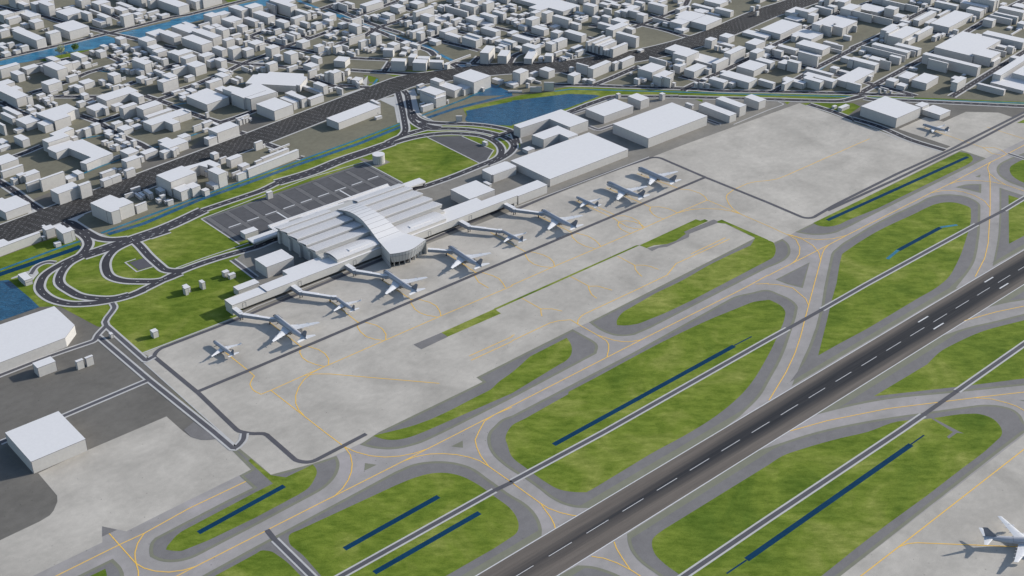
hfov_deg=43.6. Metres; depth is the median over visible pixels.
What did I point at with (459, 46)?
pavement
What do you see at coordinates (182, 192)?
apartment building
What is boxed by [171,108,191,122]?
apartment building
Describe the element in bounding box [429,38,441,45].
house
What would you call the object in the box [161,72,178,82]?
apartment building
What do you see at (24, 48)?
house
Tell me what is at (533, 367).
grass
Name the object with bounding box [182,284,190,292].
house
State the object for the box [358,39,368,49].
apartment building
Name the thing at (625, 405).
ditch
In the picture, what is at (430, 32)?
house
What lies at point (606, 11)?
apartment building
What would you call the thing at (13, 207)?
apartment building
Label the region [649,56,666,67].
apartment building
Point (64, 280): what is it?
pavement
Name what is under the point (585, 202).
jet
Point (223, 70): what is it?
house
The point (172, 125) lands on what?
apartment building
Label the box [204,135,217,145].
house
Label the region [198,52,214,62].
house
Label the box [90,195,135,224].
apartment building
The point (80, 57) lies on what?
house
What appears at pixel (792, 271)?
shoulder edge
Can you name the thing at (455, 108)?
stream
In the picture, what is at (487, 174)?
apartment building
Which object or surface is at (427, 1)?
warehouse
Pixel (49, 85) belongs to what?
apartment building
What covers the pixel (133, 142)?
house
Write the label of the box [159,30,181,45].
apartment building
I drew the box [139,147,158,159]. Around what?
house
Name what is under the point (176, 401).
road
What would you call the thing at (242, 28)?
apartment building
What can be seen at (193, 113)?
road
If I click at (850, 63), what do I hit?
apartment building
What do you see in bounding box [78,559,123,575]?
shoulder edge
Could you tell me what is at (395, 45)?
apartment building
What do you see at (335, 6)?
house
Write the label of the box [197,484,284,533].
ditch
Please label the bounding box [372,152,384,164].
storage tank
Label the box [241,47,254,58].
apartment building
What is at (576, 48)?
house
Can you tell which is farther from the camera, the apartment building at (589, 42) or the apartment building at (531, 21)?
the apartment building at (531, 21)
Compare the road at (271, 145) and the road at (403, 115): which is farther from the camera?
the road at (403, 115)
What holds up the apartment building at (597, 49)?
on the ground at (318, 138)
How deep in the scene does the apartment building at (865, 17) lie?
2343.83 m
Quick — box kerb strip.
[124,101,897,443]
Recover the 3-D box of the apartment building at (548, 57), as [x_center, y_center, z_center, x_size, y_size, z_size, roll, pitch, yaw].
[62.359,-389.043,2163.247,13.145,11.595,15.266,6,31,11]
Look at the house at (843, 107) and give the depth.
1974.53 m
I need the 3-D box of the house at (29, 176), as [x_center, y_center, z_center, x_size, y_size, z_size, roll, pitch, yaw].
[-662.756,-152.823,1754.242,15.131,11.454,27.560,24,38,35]
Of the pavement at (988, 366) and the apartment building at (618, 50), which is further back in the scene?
the apartment building at (618, 50)
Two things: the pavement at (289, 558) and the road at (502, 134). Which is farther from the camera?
the road at (502, 134)
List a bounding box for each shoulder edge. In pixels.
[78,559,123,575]
[149,449,339,561]
[203,461,541,575]
[360,329,597,448]
[364,463,374,470]
[453,441,462,447]
[487,290,797,507]
[559,565,619,575]
[589,238,789,335]
[627,405,1023,575]
[776,262,809,287]
[792,194,979,384]
[796,150,985,234]
[818,314,1023,413]
[957,184,980,192]
[989,285,1023,306]
[993,188,1023,265]
[997,153,1023,186]
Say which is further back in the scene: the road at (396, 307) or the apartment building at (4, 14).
the apartment building at (4, 14)
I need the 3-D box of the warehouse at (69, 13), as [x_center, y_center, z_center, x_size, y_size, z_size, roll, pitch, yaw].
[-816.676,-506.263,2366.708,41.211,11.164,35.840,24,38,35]
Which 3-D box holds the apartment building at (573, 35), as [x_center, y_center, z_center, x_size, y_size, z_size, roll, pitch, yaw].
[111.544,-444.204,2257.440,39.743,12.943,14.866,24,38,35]
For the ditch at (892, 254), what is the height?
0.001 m
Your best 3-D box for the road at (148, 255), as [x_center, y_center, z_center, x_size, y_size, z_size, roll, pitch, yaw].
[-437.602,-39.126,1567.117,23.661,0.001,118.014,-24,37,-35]
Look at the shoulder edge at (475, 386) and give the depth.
1307.79 m
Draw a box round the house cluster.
[12,0,1019,338]
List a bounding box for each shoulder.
[84,562,119,575]
[102,526,115,535]
[153,451,335,559]
[184,422,214,439]
[208,463,537,575]
[366,331,594,446]
[414,333,447,348]
[491,291,794,504]
[572,568,612,575]
[593,241,787,334]
[631,406,1023,575]
[648,220,716,250]
[778,263,808,285]
[790,195,977,381]
[800,151,981,233]
[839,316,1023,407]
[931,418,961,437]
[962,185,978,190]
[992,189,1023,262]
[999,155,1023,185]
[1009,291,1023,300]
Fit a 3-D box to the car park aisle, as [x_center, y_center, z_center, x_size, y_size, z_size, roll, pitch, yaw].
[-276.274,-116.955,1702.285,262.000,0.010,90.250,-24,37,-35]
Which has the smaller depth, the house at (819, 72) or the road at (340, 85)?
the road at (340, 85)
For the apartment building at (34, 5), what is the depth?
2392.78 m
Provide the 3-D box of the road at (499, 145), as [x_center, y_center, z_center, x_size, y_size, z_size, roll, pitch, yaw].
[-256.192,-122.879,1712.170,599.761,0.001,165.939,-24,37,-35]
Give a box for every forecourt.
[11,270,37,278]
[339,76,367,95]
[359,158,389,166]
[381,96,399,122]
[409,89,416,95]
[412,96,432,120]
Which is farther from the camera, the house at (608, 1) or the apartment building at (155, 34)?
the house at (608, 1)
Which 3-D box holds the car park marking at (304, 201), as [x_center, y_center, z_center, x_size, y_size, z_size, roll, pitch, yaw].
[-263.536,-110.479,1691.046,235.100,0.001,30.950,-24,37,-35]
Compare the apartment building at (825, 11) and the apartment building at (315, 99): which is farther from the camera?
the apartment building at (825, 11)
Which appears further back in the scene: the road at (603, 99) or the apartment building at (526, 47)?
the apartment building at (526, 47)
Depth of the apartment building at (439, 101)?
1986.47 m
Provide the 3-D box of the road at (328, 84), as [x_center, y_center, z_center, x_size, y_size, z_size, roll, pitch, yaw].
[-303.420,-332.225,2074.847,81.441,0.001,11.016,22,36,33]
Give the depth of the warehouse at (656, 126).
1890.83 m
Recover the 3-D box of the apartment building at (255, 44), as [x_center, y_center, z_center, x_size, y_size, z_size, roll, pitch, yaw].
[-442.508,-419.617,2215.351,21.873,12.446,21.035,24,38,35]
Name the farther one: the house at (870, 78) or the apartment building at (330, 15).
the apartment building at (330, 15)
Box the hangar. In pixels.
[0,306,75,372]
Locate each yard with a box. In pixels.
[0,306,212,539]
[237,99,801,312]
[849,102,1023,147]
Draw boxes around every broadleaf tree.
[55,43,67,54]
[71,43,78,49]
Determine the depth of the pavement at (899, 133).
1889.38 m
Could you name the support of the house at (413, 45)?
on the ground at (318, 138)
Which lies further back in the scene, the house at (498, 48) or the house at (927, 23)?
the house at (927, 23)
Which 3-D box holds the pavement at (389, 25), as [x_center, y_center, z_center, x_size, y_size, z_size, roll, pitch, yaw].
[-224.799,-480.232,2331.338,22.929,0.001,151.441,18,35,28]
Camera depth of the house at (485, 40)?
2240.14 m
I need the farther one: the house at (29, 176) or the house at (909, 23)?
the house at (909, 23)
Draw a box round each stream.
[0,241,80,270]
[0,245,80,275]
[84,159,120,173]
[100,123,399,232]
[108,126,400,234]
[422,87,490,115]
[427,94,512,117]
[555,89,1023,103]
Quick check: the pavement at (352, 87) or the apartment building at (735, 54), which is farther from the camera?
the apartment building at (735, 54)
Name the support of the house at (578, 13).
on the ground at (318, 138)
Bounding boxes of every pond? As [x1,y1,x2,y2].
[0,280,38,320]
[465,94,598,125]
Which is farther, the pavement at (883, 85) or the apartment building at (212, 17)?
the apartment building at (212, 17)
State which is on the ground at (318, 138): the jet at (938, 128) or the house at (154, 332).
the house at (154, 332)
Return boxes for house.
[0,24,10,31]
[0,45,8,50]
[0,51,11,56]
[0,112,15,124]
[0,138,8,144]
[0,143,10,151]
[0,164,24,178]
[2,106,22,117]
[5,15,21,24]
[6,42,14,48]
[10,177,18,184]
[12,85,22,91]
[13,127,24,133]
[16,169,40,182]
[18,272,33,285]
[19,44,29,51]
[20,22,29,28]
[21,64,39,74]
[26,107,36,112]
[33,104,44,110]
[36,93,45,99]
[45,56,60,62]
[53,241,61,247]
[65,74,78,82]
[65,174,77,182]
[68,84,77,91]
[70,52,88,62]
[70,135,78,140]
[72,169,84,179]
[74,85,84,92]
[75,358,84,369]
[76,100,86,107]
[78,78,95,89]
[80,93,89,99]
[81,61,91,68]
[84,355,94,366]
[89,9,100,15]
[92,18,106,27]
[95,49,106,57]
[98,79,106,85]
[99,44,108,50]
[99,167,117,177]
[99,173,121,187]
[103,129,113,133]
[104,132,113,138]
[110,120,122,128]
[111,46,122,50]
[111,102,123,111]
[112,143,120,151]
[114,6,128,14]
[114,137,124,144]
[115,36,127,45]
[116,2,132,7]
[117,124,133,134]
[118,62,127,67]
[118,132,125,139]
[120,147,139,158]
[121,43,129,50]
[124,192,133,198]
[125,7,137,12]
[125,119,133,125]
[130,46,141,52]
[130,139,137,147]
[130,186,140,192]
[131,123,142,129]
[133,12,143,17]
[134,193,143,199]
[135,8,146,13]
[135,68,144,75]
[135,75,147,83]
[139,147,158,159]
[143,189,153,199]
[144,78,152,84]
[144,108,172,119]
[146,9,159,16]
[149,55,161,62]
[150,328,158,337]
[153,69,164,77]
[155,187,165,195]
[158,13,169,18]
[159,147,179,159]
[167,49,177,58]
[169,148,176,156]
[171,89,181,94]
[177,133,191,141]
[178,91,189,96]
[179,95,185,101]
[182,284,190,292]
[182,286,188,294]
[184,74,194,82]
[185,88,196,93]
[191,83,198,88]
[192,123,201,131]
[198,22,209,28]
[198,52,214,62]
[199,280,205,289]
[201,119,212,127]
[201,188,209,195]
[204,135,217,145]
[205,181,218,189]
[210,23,221,27]
[210,151,219,159]
[214,86,224,93]
[217,68,229,73]
[219,156,226,163]
[221,269,229,277]
[227,272,235,279]
[230,33,241,37]
[230,78,239,84]
[231,170,240,178]
[233,279,259,294]
[235,38,242,44]
[235,76,243,82]
[235,114,249,123]
[235,170,247,180]
[237,162,249,170]
[240,226,258,239]
[243,17,259,27]
[259,43,266,50]
[260,148,289,161]
[265,190,273,198]
[269,143,289,152]
[273,28,281,34]
[273,54,282,61]
[275,38,287,44]
[285,33,295,41]
[286,64,298,71]
[289,25,299,29]
[289,31,300,38]
[296,39,310,48]
[297,27,305,34]
[299,21,309,27]
[303,62,319,70]
[303,85,322,94]
[310,55,322,64]
[313,44,324,52]
[323,18,333,25]
[324,33,335,38]
[332,2,340,9]
[336,87,343,94]
[337,22,347,28]
[344,1,354,8]
[346,51,355,56]
[351,77,362,84]
[367,46,376,52]
[370,99,380,106]
[372,15,380,20]
[378,17,389,23]
[400,40,410,46]
[401,46,411,51]
[409,0,424,8]
[409,42,420,49]
[413,21,422,28]
[416,83,424,88]
[420,103,433,111]
[426,29,434,35]
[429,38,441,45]
[441,13,453,21]
[444,54,470,63]
[446,0,460,3]
[451,17,462,25]
[457,84,470,95]
[468,25,476,31]
[471,0,484,4]
[479,21,494,26]
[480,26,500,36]
[483,37,489,43]
[483,181,491,186]
[489,36,500,43]
[492,77,503,84]
[495,46,503,51]
[497,0,510,3]
[498,43,508,49]
[505,81,518,87]
[506,17,514,23]
[507,3,516,7]
[507,30,518,36]
[512,34,534,43]
[518,24,527,30]
[522,146,534,153]
[527,77,535,82]
[529,71,538,77]
[530,10,541,16]
[530,87,541,91]
[531,25,548,35]
[549,24,560,29]
[554,50,562,56]
[559,55,569,60]
[570,21,581,30]
[570,44,582,51]
[574,11,584,15]
[574,15,588,22]
[575,48,585,56]
[590,0,599,4]
[597,22,612,29]
[599,2,610,7]
[600,0,617,3]
[609,2,620,7]
[614,9,622,17]
[625,0,634,4]
[625,26,635,33]
[653,17,669,22]
[658,0,667,3]
[674,27,688,33]
[675,6,687,12]
[675,10,688,16]
[685,102,693,108]
[691,3,713,11]
[704,67,711,74]
[714,7,733,16]
[717,41,734,48]
[728,81,735,87]
[757,78,775,88]
[763,53,770,58]
[764,45,775,53]
[777,44,798,55]
[777,59,787,69]
[781,76,806,88]
[790,34,798,41]
[799,50,821,59]
[805,67,833,77]
[823,41,843,49]
[829,66,839,73]
[830,48,841,53]
[837,104,849,111]
[838,69,849,73]
[840,56,850,62]
[843,34,851,40]
[847,15,857,20]
[861,45,905,61]
[866,51,888,57]
[867,75,872,80]
[868,56,885,62]
[885,77,898,87]
[893,13,906,21]
[896,82,908,89]
[898,22,907,27]
[899,19,911,25]
[905,36,916,44]
[924,18,936,26]
[927,7,941,12]
[931,33,941,41]
[934,0,958,10]
[936,9,951,17]
[976,83,1005,95]
[989,14,1012,24]
[989,48,1006,56]
[1010,28,1022,35]
[1011,3,1023,8]
[1016,21,1023,28]
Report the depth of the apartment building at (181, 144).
1838.93 m
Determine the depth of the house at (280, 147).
1846.56 m
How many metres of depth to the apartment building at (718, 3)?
2424.60 m
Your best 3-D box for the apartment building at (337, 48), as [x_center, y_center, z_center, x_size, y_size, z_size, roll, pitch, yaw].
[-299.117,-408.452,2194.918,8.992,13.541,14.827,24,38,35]
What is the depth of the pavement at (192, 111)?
1963.03 m
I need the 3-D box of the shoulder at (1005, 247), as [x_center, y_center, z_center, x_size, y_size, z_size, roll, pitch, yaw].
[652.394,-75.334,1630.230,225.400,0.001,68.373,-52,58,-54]
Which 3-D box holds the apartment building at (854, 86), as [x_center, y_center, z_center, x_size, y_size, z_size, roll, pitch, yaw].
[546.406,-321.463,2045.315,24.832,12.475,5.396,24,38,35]
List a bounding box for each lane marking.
[0,1,815,238]
[5,3,1010,303]
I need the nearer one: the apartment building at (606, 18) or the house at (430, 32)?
the house at (430, 32)
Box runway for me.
[477,251,1023,575]
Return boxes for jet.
[211,340,241,356]
[272,314,318,342]
[333,297,361,311]
[383,270,426,294]
[448,246,490,268]
[502,230,526,242]
[541,209,582,229]
[576,196,601,207]
[607,181,649,199]
[638,167,680,184]
[923,124,949,131]
[979,516,1023,561]
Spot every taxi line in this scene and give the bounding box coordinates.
[56,127,1023,575]
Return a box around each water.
[0,36,114,64]
[120,0,269,37]
[297,0,318,7]
[324,10,350,18]
[382,30,415,42]
[422,44,438,52]
[440,54,452,60]
[469,84,511,95]
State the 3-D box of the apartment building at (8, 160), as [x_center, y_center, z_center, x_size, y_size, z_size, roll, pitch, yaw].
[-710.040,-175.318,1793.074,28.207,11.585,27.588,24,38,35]
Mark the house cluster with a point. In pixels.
(462, 24)
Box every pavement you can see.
[0,0,248,59]
[0,5,138,40]
[0,102,30,116]
[0,178,44,210]
[0,325,106,376]
[0,379,148,444]
[13,144,42,157]
[27,260,56,273]
[33,253,145,306]
[53,258,127,300]
[61,224,94,252]
[71,219,125,242]
[79,60,131,76]
[80,113,119,122]
[86,208,208,259]
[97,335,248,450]
[99,244,182,284]
[101,122,153,149]
[101,302,155,361]
[132,242,178,273]
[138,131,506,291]
[144,94,172,105]
[161,75,213,93]
[166,104,218,120]
[191,181,279,211]
[219,56,302,69]
[219,110,256,123]
[227,26,339,70]
[230,259,258,278]
[250,36,315,54]
[271,538,317,575]
[274,141,395,184]
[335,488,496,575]
[338,11,402,33]
[338,18,438,55]
[342,84,366,88]
[350,56,389,60]
[350,69,418,74]
[354,0,397,16]
[365,13,412,35]
[385,128,427,140]
[394,94,409,136]
[401,90,414,110]
[409,120,518,165]
[415,111,521,143]
[442,40,481,51]
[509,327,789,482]
[558,83,913,97]
[566,95,614,110]
[588,120,621,130]
[596,65,636,83]
[629,21,682,37]
[631,9,674,27]
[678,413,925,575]
[679,24,811,90]
[679,95,866,102]
[771,5,935,90]
[806,103,851,121]
[819,223,978,310]
[834,73,918,96]
[854,117,945,151]
[862,0,1023,92]
[863,97,1023,107]
[947,49,1023,97]
[953,340,1023,392]
[1001,196,1023,210]
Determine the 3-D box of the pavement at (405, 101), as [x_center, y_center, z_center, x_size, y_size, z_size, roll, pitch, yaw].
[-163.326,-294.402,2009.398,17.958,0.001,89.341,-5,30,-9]
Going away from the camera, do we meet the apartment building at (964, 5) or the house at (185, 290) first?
the house at (185, 290)
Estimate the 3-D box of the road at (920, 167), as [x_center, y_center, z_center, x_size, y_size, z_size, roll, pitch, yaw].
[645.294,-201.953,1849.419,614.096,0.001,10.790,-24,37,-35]
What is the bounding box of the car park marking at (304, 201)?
[229,176,377,227]
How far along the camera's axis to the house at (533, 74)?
2097.93 m
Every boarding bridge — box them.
[232,307,275,323]
[291,284,336,301]
[345,263,388,280]
[428,248,452,255]
[459,220,501,233]
[503,203,543,217]
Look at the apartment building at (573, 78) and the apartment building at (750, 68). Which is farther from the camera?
the apartment building at (750, 68)
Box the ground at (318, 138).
[0,0,1023,430]
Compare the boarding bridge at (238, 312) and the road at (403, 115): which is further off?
the road at (403, 115)
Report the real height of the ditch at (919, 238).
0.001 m
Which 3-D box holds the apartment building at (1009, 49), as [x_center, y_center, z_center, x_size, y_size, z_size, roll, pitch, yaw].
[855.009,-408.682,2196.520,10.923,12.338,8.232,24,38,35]
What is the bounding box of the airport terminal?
[225,178,516,314]
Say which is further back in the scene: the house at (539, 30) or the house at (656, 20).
the house at (656, 20)
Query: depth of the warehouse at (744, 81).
2063.46 m
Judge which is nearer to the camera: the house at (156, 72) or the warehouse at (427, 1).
the house at (156, 72)
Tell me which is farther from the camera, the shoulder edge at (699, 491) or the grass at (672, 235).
the grass at (672, 235)
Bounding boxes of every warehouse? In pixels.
[0,82,28,106]
[5,411,87,472]
[36,103,79,129]
[47,139,113,170]
[53,20,89,39]
[55,7,81,20]
[96,86,144,106]
[155,160,220,187]
[157,0,189,14]
[171,23,199,35]
[186,89,229,111]
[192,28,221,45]
[222,84,276,109]
[245,72,307,91]
[256,97,293,120]
[326,102,380,129]
[418,0,435,2]
[451,180,494,203]
[453,69,490,93]
[511,132,627,186]
[512,0,579,14]
[514,109,588,137]
[532,126,577,147]
[585,99,633,123]
[612,103,707,147]
[675,11,721,30]
[694,53,718,66]
[719,70,756,88]
[760,19,801,39]
[791,28,823,41]
[817,15,846,29]
[832,18,857,36]
[837,67,874,87]
[860,96,920,127]
[861,3,884,15]
[884,26,920,45]
[930,10,973,32]
[933,31,1000,66]
[982,30,1023,49]
[990,54,1023,93]
[996,44,1006,50]
[1011,66,1023,80]
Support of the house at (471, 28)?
on the ground at (318, 138)
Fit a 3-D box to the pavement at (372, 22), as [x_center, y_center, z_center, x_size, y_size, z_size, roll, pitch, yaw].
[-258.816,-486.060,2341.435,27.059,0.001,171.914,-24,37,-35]
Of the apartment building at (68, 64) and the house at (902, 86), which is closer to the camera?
the house at (902, 86)
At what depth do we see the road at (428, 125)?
1921.96 m
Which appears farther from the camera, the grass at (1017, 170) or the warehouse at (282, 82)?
the warehouse at (282, 82)
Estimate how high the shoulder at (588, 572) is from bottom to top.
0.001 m
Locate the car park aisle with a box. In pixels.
[204,163,402,241]
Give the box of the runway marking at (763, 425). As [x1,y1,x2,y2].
[476,250,1023,575]
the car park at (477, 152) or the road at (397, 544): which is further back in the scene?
the car park at (477, 152)
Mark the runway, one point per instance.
(581, 546)
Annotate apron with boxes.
[0,416,250,575]
[143,103,1023,473]
[841,435,1023,575]
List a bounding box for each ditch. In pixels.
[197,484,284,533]
[343,495,439,549]
[373,511,480,573]
[552,345,734,445]
[727,560,746,573]
[745,443,912,560]
[826,156,968,220]
[886,250,899,258]
[897,227,941,250]
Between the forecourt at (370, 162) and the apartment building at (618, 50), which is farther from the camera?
the apartment building at (618, 50)
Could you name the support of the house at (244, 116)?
on the ground at (318, 138)
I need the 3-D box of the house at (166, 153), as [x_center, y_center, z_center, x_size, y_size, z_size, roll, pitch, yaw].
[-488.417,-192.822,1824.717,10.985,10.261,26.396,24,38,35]
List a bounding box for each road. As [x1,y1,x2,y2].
[0,0,246,58]
[0,0,819,240]
[0,6,137,39]
[0,101,36,117]
[0,179,42,210]
[0,325,106,375]
[0,379,149,443]
[12,145,42,156]
[28,81,66,93]
[29,261,55,273]
[36,253,144,305]
[54,95,98,97]
[55,256,127,300]
[60,221,91,253]
[61,220,126,240]
[78,60,130,76]
[80,114,119,121]
[80,208,207,258]
[97,336,246,448]
[99,122,150,149]
[102,242,181,282]
[103,302,153,360]
[107,14,119,19]
[107,54,119,61]
[133,242,181,272]
[139,132,504,291]
[140,94,173,104]
[144,95,172,104]
[148,230,169,237]
[153,111,1023,355]
[154,356,366,463]
[163,76,214,94]
[167,105,219,123]
[193,181,279,213]
[197,177,705,392]
[215,56,302,68]
[219,110,256,122]
[228,27,340,69]
[231,259,256,277]
[250,26,276,35]
[250,36,319,53]
[265,529,276,540]
[266,143,283,149]
[270,13,289,20]
[273,539,314,575]
[274,141,394,183]
[282,31,308,37]
[307,77,343,87]
[319,0,344,9]
[337,84,369,87]
[338,489,495,575]
[340,11,400,32]
[341,18,436,55]
[350,57,388,60]
[350,69,415,74]
[355,0,398,16]
[365,13,412,35]
[382,61,390,70]
[386,128,428,141]
[395,91,408,136]
[401,90,412,110]
[407,111,516,164]
[409,111,519,143]
[417,34,438,43]
[419,122,441,128]
[442,40,479,50]
[451,62,486,64]
[470,56,479,63]
[491,130,513,138]
[493,26,511,31]
[493,480,512,491]
[508,52,522,62]
[511,328,788,482]
[519,32,544,39]
[554,83,912,96]
[567,95,678,112]
[585,51,598,55]
[588,124,612,129]
[593,66,636,86]
[629,21,682,36]
[633,10,674,27]
[648,14,671,20]
[679,75,699,80]
[679,94,864,101]
[681,12,839,90]
[681,414,923,575]
[682,0,689,5]
[769,56,805,67]
[773,5,933,90]
[787,309,822,328]
[808,103,853,120]
[821,224,976,309]
[827,115,1023,210]
[834,74,916,96]
[850,117,945,150]
[855,0,1023,94]
[864,97,1023,106]
[922,390,958,415]
[949,50,1023,96]
[956,342,1023,391]
[975,210,1003,224]
[1003,197,1023,210]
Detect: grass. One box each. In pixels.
[0,123,519,352]
[41,49,91,61]
[91,569,106,575]
[166,459,316,550]
[216,550,299,575]
[289,473,518,575]
[364,75,378,81]
[374,338,571,439]
[407,70,433,71]
[442,309,500,335]
[463,87,1023,128]
[494,245,638,309]
[505,300,784,491]
[617,239,775,324]
[640,219,706,247]
[652,414,1001,575]
[717,220,768,243]
[802,103,859,114]
[814,152,972,226]
[818,202,970,354]
[875,320,1023,395]
[1009,195,1023,243]
[1010,160,1023,181]
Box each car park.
[33,192,54,206]
[129,258,151,269]
[139,157,170,169]
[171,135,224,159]
[203,163,397,242]
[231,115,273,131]
[429,136,492,162]
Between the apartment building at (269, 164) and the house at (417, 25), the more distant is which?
the house at (417, 25)
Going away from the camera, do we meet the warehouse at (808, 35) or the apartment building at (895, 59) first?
the apartment building at (895, 59)
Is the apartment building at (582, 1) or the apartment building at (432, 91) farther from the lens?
the apartment building at (582, 1)
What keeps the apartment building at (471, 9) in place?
on the ground at (318, 138)
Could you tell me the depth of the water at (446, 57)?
2179.56 m
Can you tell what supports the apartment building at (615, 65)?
on the ground at (318, 138)
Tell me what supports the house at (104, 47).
on the ground at (318, 138)
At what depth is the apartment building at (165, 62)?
2139.86 m
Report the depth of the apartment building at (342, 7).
2396.02 m
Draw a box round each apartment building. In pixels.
[0,10,14,22]
[0,28,10,38]
[0,62,20,77]
[0,79,14,86]
[0,122,7,135]
[0,153,19,170]
[0,195,31,219]
[0,232,41,255]
[8,0,29,8]
[10,70,25,81]
[12,28,46,48]
[13,134,30,147]
[14,10,24,15]
[15,115,40,130]
[18,1,29,9]
[21,9,41,20]
[25,178,39,192]
[26,95,33,105]
[28,18,44,29]
[30,0,54,12]
[32,356,57,376]
[37,120,54,132]
[38,1,55,15]
[39,171,66,191]
[41,78,62,93]
[42,61,67,80]
[42,126,74,151]
[42,224,55,238]
[45,29,61,44]
[50,182,79,204]
[55,225,75,243]
[56,60,72,73]
[56,184,76,192]
[72,60,80,69]
[75,0,90,7]
[75,122,101,137]
[77,181,92,198]
[80,10,92,21]
[86,103,109,116]
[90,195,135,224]
[91,0,110,10]
[96,13,112,25]
[100,4,114,14]
[107,71,121,83]
[119,12,134,26]
[119,102,137,119]
[121,155,141,169]
[123,167,135,178]
[126,0,146,7]
[131,57,152,73]
[134,201,147,213]
[136,100,163,119]
[138,36,156,49]
[142,112,179,132]
[145,29,164,41]
[147,0,156,8]
[147,44,167,57]
[156,166,197,196]
[157,77,178,91]
[157,137,171,144]
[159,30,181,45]
[159,137,188,151]
[160,57,168,66]
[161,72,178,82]
[164,118,180,131]
[171,48,192,62]
[171,65,188,76]
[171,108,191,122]
[173,182,200,200]
[180,54,196,64]
[181,34,212,52]
[186,0,221,9]
[186,60,206,75]
[202,25,215,32]
[203,12,220,24]
[205,78,222,89]
[206,57,227,68]
[207,167,227,187]
[208,121,239,142]
[212,45,227,56]
[214,72,229,84]
[215,26,229,38]
[217,10,230,18]
[221,16,242,27]
[222,37,234,47]
[226,154,242,167]
[227,45,241,59]
[228,4,249,18]
[232,85,265,109]
[236,24,247,34]
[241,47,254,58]
[244,3,263,17]
[246,149,299,177]
[247,39,264,51]
[252,10,275,24]
[254,140,262,150]
[254,249,294,277]
[265,44,279,57]
[265,61,277,71]
[266,2,276,13]
[269,0,297,16]
[275,19,289,28]
[279,96,299,109]
[283,50,298,64]
[287,92,307,107]
[290,15,305,24]
[295,9,311,19]
[307,68,317,78]
[307,94,323,105]
[310,21,322,30]
[313,81,328,94]
[322,12,336,20]
[324,46,330,54]
[324,70,331,82]
[329,69,341,83]
[332,44,342,54]
[333,56,349,67]
[333,69,344,80]
[337,2,348,11]
[348,23,361,34]
[348,33,364,45]
[350,17,361,24]
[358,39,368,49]
[360,0,383,12]
[370,32,381,46]
[381,12,394,21]
[383,48,394,56]
[387,41,399,51]
[390,3,405,13]
[391,58,406,70]
[408,53,417,65]
[409,27,424,38]
[412,6,433,21]
[412,59,427,70]
[416,31,425,40]
[417,56,429,65]
[420,13,434,23]
[420,86,445,101]
[423,93,445,107]
[427,22,440,33]
[429,60,443,68]
[430,77,462,97]
[435,16,448,23]
[439,26,461,42]
[445,5,468,17]
[460,2,478,14]
[462,33,482,47]
[465,15,484,25]
[479,0,493,12]
[479,12,497,23]
[480,45,494,63]
[482,161,516,182]
[482,161,516,182]
[492,10,506,22]
[497,50,510,63]
[498,40,517,49]
[502,39,516,49]
[509,180,547,203]
[512,68,528,84]
[522,43,540,55]
[524,49,536,63]
[525,16,539,28]
[529,4,548,11]
[539,66,554,78]
[541,10,553,22]
[544,53,553,61]
[544,82,553,90]
[545,37,567,51]
[550,29,563,39]
[552,14,571,28]
[564,29,586,42]
[566,0,578,3]
[567,72,580,84]
[576,62,588,74]
[579,0,589,3]
[583,2,598,15]
[585,35,605,50]
[587,60,610,78]
[591,15,600,23]
[591,36,611,52]
[595,39,614,53]
[599,8,611,15]
[599,40,616,54]
[601,14,611,23]
[605,22,628,36]
[609,42,627,57]
[611,17,628,24]
[611,61,619,70]
[615,31,639,47]
[618,55,634,68]
[621,5,640,18]
[627,93,649,108]
[634,0,645,10]
[636,12,647,22]
[637,62,665,80]
[640,0,659,2]
[647,1,667,14]
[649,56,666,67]
[652,70,673,87]
[665,44,690,54]
[669,18,689,27]
[672,48,698,65]
[673,63,686,73]
[674,58,684,63]
[684,63,706,78]
[694,8,720,16]
[698,102,736,122]
[704,0,728,6]
[704,37,716,48]
[708,76,727,88]
[711,57,728,72]
[715,96,746,116]
[719,33,734,42]
[724,46,745,64]
[736,60,766,76]
[742,29,770,40]
[744,94,765,109]
[745,38,765,49]
[749,48,764,60]
[755,57,774,69]
[773,49,783,57]
[781,78,793,90]
[784,15,804,22]
[785,7,808,19]
[786,59,801,72]
[795,40,830,55]
[797,51,818,66]
[802,72,836,88]
[803,74,823,90]
[805,7,818,13]
[807,12,818,23]
[811,22,832,36]
[814,5,832,15]
[823,0,833,6]
[827,4,837,14]
[837,0,850,8]
[839,3,860,16]
[846,81,861,91]
[847,57,853,68]
[849,57,879,73]
[852,10,872,22]
[852,25,857,31]
[871,42,910,59]
[872,0,881,4]
[872,15,892,25]
[879,59,890,70]
[880,24,898,35]
[881,0,905,9]
[883,5,898,17]
[889,55,901,64]
[894,43,921,56]
[897,71,917,83]
[905,4,918,12]
[911,73,938,90]
[912,10,936,26]
[914,26,932,41]
[915,102,928,114]
[919,0,934,3]
[921,52,980,76]
[922,105,950,119]
[927,58,948,72]
[950,76,966,91]
[959,1,988,13]
[966,6,984,18]
[970,0,996,11]
[982,17,995,27]
[991,57,1000,66]
[993,12,1018,23]
[998,6,1023,20]
[1006,45,1014,53]
[1009,55,1018,62]
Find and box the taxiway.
[34,140,1023,575]
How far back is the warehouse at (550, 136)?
1858.33 m
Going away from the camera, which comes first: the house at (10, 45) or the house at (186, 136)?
the house at (186, 136)
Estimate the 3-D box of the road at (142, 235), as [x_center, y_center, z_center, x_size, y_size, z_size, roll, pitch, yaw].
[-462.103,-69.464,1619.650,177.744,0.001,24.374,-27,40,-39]
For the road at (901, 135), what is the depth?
1892.43 m

